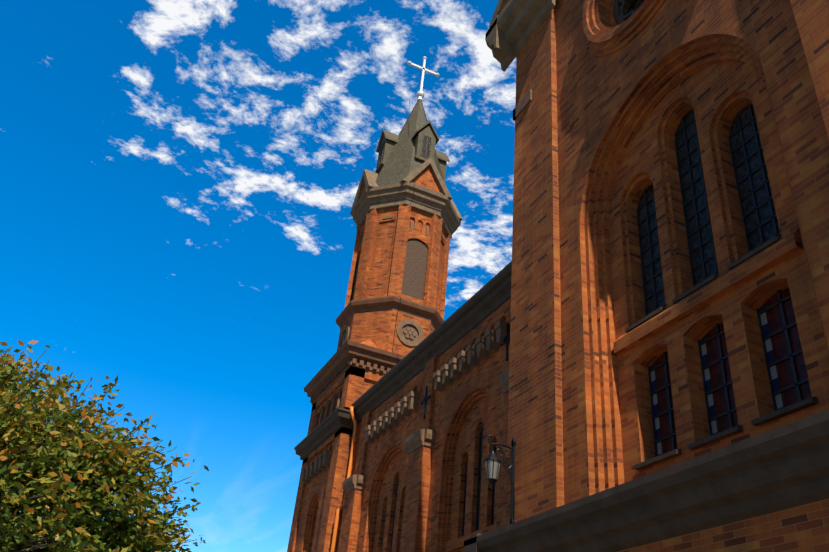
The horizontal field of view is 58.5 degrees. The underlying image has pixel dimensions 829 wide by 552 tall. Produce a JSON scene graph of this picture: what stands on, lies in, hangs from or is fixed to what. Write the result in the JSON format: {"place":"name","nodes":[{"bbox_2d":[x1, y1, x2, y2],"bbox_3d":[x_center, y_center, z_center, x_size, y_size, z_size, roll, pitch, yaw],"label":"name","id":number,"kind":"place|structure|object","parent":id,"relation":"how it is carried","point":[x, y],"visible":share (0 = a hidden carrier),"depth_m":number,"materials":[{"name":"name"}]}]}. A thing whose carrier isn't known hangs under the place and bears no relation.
{"place":"outdoors","nodes":[
{"label":"outdoors","id":0,"kind":"place"},
{"bbox_2d":[0,340,208,551],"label":"tree","id":1,"kind":"object","parent":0,"point":[30,437],"depth_m":14.44,"materials":[{"name":"green plant"}]},
{"bbox_2d":[0,0,516,551],"label":"sky","id":2,"kind":"structure","parent":0,"point":[180,179],"materials":[{"name":"blue"}]},
{"bbox_2d":[294,379,375,551],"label":"square tower","id":3,"kind":"structure","parent":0,"point":[308,533],"depth_m":37.12,"materials":[{"name":"brown brick"}]},
{"bbox_2d":[301,450,331,483],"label":"tower corbels","id":4,"kind":"object","parent":3,"relation":"attached to","point":[318,465],"visible":0.96,"depth_m":37.19,"materials":[{"name":"grey stone"}]},
{"bbox_2d":[294,407,358,459],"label":"tower cornice","id":5,"kind":"structure","parent":3,"relation":"attached to","point":[332,423],"depth_m":37.27,"materials":[{"name":"grey stone"}]},
{"bbox_2d":[313,389,342,429],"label":"tower colonnettes","id":6,"kind":"object","parent":3,"relation":"attached to","point":[322,409],"visible":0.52,"depth_m":39.21,"materials":[{"name":"grey stone"}]},
{"bbox_2d":[287,366,383,551],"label":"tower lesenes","id":7,"kind":"object","parent":3,"relation":"attached to","point":[351,378],"visible":0.23,"depth_m":35.96,"materials":[{"name":"brown brick"}]},
{"bbox_2d":[330,406,356,551],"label":"downpipe","id":8,"kind":"object","parent":7,"relation":"attached to","point":[338,510],"visible":0.81,"depth_m":34.44,"materials":[{"name":"orange metal"}]},
{"bbox_2d":[336,296,443,329],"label":"tower ledge","id":9,"kind":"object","parent":7,"relation":"on","point":[418,310],"visible":0.42,"depth_m":41.14,"materials":[{"name":"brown stone"}]},
{"bbox_2d":[344,203,449,319],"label":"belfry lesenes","id":10,"kind":"object","parent":7,"relation":"attached to","point":[398,259],"visible":0.46,"depth_m":43.57,"materials":[{"name":"brick"}]},
{"bbox_2d":[360,166,441,196],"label":"gablets","id":11,"kind":"object","parent":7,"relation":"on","point":[425,178],"visible":0.02,"depth_m":45.86,"materials":[{"name":"brick"}]},
{"bbox_2d":[359,215,443,244],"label":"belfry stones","id":12,"kind":"object","parent":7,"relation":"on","point":[412,224],"visible":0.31,"depth_m":44.52,"materials":[{"name":"brown stone"}]},
{"bbox_2d":[350,157,462,220],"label":"gable trim","id":13,"kind":"structure","parent":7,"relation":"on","point":[368,178],"depth_m":46.17,"materials":[{"name":"stone"}]},
{"bbox_2d":[376,99,444,185],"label":"spire","id":14,"kind":"structure","parent":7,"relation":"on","point":[401,164],"depth_m":48.16,"materials":[{"name":"grey stone"}]},
{"bbox_2d":[375,120,449,186],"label":"dormers","id":15,"kind":"object","parent":14,"relation":"attached to","point":[388,140],"visible":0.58,"depth_m":48.95,"materials":[{"name":"grey stone"}]},
{"bbox_2d":[378,136,430,164],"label":"dormer glass","id":16,"kind":"object","parent":15,"relation":"attached to","point":[424,146],"visible":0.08,"depth_m":48.29,"materials":[{"name":"black glass"}]},
{"bbox_2d":[407,56,438,99],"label":"cross","id":17,"kind":"object","parent":14,"relation":"on","point":[420,94],"visible":1,"depth_m":54.69,"materials":[{"name":"silver metal"}]},
{"bbox_2d":[392,98,514,518],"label":"cables","id":18,"kind":"object","parent":7,"relation":"attached to","point":[397,359],"visible":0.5,"depth_m":39.52,"materials":[{"name":"black metal"}]},
{"bbox_2d":[304,340,404,404],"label":"tower cornice","id":19,"kind":"structure","parent":3,"relation":"attached to","point":[339,363],"depth_m":38.20,"materials":[{"name":"stone"}]},
{"bbox_2d":[337,310,434,355],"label":"tower base wall","id":20,"kind":"structure","parent":19,"relation":"on","point":[376,329],"depth_m":40.42,"materials":[{"name":"brown brick"}]},
{"bbox_2d":[338,319,423,349],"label":"tower rosettes","id":21,"kind":"object","parent":20,"relation":"attached to","point":[410,333],"visible":0.33,"depth_m":40.44,"materials":[{"name":"grey stone"}]},
{"bbox_2d":[351,207,445,313],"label":"tower wall","id":22,"kind":"structure","parent":20,"relation":"on","point":[381,261],"depth_m":43.96,"materials":[{"name":"brown brick"}]},
{"bbox_2d":[351,239,427,300],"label":"louvres","id":23,"kind":"object","parent":22,"relation":"in","point":[414,275],"visible":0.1,"depth_m":42.94,"materials":[{"name":"wood"}]},
{"bbox_2d":[351,182,460,238],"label":"tower cornice","id":24,"kind":"structure","parent":22,"relation":"on","point":[425,200],"depth_m":45.21,"materials":[{"name":"grey stone"}]},
{"bbox_2d":[351,298,510,551],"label":"aisle wall","id":25,"kind":"structure","parent":0,"point":[469,405],"depth_m":26.03,"materials":[{"name":"brown brick"}]},
{"bbox_2d":[337,356,508,551],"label":"brick buttresses","id":26,"kind":"structure","parent":25,"relation":"attached to","point":[414,520],"depth_m":26.78,"materials":[{"name":"brown brick"}]},
{"bbox_2d":[342,369,508,494],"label":"buttress caps","id":27,"kind":"object","parent":26,"relation":"on","point":[419,438],"visible":0.65,"depth_m":27.32,"materials":[{"name":"grey stone"}]},
{"bbox_2d":[351,261,511,422],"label":"roof cornice","id":28,"kind":"structure","parent":25,"relation":"attached to","point":[486,300],"depth_m":28.63,"materials":[{"name":"grey stone"}]},
{"bbox_2d":[365,320,509,442],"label":"aisle corbels","id":29,"kind":"object","parent":25,"relation":"attached to","point":[491,340],"visible":0.92,"depth_m":27.09,"materials":[{"name":"grey stone"}]},
{"bbox_2d":[382,432,495,551],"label":"aisle frames","id":30,"kind":"structure","parent":25,"relation":"in","point":[478,488],"depth_m":24.55,"materials":[{"name":"black metal"}]},
{"bbox_2d":[391,426,496,548],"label":"window panes","id":31,"kind":"structure","parent":30,"relation":"in","point":[479,492],"depth_m":24.16,"materials":[{"name":"black glass"}]},
{"bbox_2d":[489,0,508,27],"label":"roof edge","id":32,"kind":"object","parent":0,"point":[501,4],"visible":0.1,"depth_m":22.62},
{"bbox_2d":[555,0,828,504],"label":"transept wall","id":33,"kind":"structure","parent":0,"point":[717,66],"depth_m":13.39,"materials":[{"name":"brown brick"}]},
{"bbox_2d":[506,0,828,551],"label":"transept pilasters","id":34,"kind":"object","parent":33,"relation":"attached to","point":[535,418],"visible":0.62,"depth_m":14.74,"materials":[{"name":"brown brick"}]},
{"bbox_2d":[484,435,515,523],"bbox_3d":[1.668,3.997,14.619,0.681,1.840,0.370,18,-34,-18],"label":"lamp","id":35,"kind":"object","parent":34,"relation":"attached to","point":[493,456],"depth_m":14.64,"materials":[{"name":"black metal"}]},
{"bbox_2d":[485,0,554,71],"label":"transept eaves","id":36,"kind":"object","parent":34,"relation":"attached to","point":[514,27],"visible":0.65,"depth_m":21.46,"materials":[{"name":"grey stone"}]},
{"bbox_2d":[513,89,531,120],"bbox_3d":[3.464,-4.455,20.273,1.250,0.370,0.900,18,-34,-18],"label":"ledge","id":37,"kind":"object","parent":34,"relation":"attached to","point":[524,102],"visible":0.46,"depth_m":20.02,"materials":[{"name":"stone"}]},
{"bbox_2d":[581,0,665,56],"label":"round window frame","id":38,"kind":"object","parent":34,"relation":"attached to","point":[599,39],"visible":0.98,"depth_m":16.65,"materials":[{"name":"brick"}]},
{"bbox_2d":[613,0,643,24],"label":"rose tracery","id":39,"kind":"object","parent":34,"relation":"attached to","point":[620,10],"visible":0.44,"depth_m":17.46,"materials":[{"name":"stone"}]},
{"bbox_2d":[464,409,828,551],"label":"ledge","id":40,"kind":"object","parent":34,"relation":"attached to","point":[784,467],"visible":1,"depth_m":9.75,"materials":[{"name":"stone"}]},
{"bbox_2d":[625,235,817,469],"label":"window sills","id":41,"kind":"structure","parent":33,"relation":"attached to","point":[778,414],"depth_m":11.31,"materials":[{"name":"stone"}]},
{"bbox_2d":[637,105,808,456],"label":"transept frames","id":42,"kind":"structure","parent":33,"relation":"in","point":[786,328],"depth_m":12.83,"materials":[{"name":"black metal"}]},
{"bbox_2d":[628,0,779,312],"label":"window panes","id":43,"kind":"structure","parent":42,"relation":"in","point":[761,197],"depth_m":13.45,"materials":[{"name":"black glass"}]},
{"bbox_2d":[650,288,811,455],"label":"stained glass windows","id":44,"kind":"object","parent":42,"relation":"in","point":[782,376],"depth_m":11.52,"materials":[{"name":"purple glass"}]},
{"bbox_3d":[4.768,1.258,30.604,7.300,3.750,20.550,18,-34,-18],"label":"aisle","id":45,"kind":"object","parent":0,"visible":0},
{"bbox_2d":[420,323,509,418],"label":"wall anchor crosses","id":46,"kind":"object","parent":45,"relation":"attached to","point":[506,342],"visible":0.94,"depth_m":24.00,"materials":[{"name":"black metal"}]}
]}

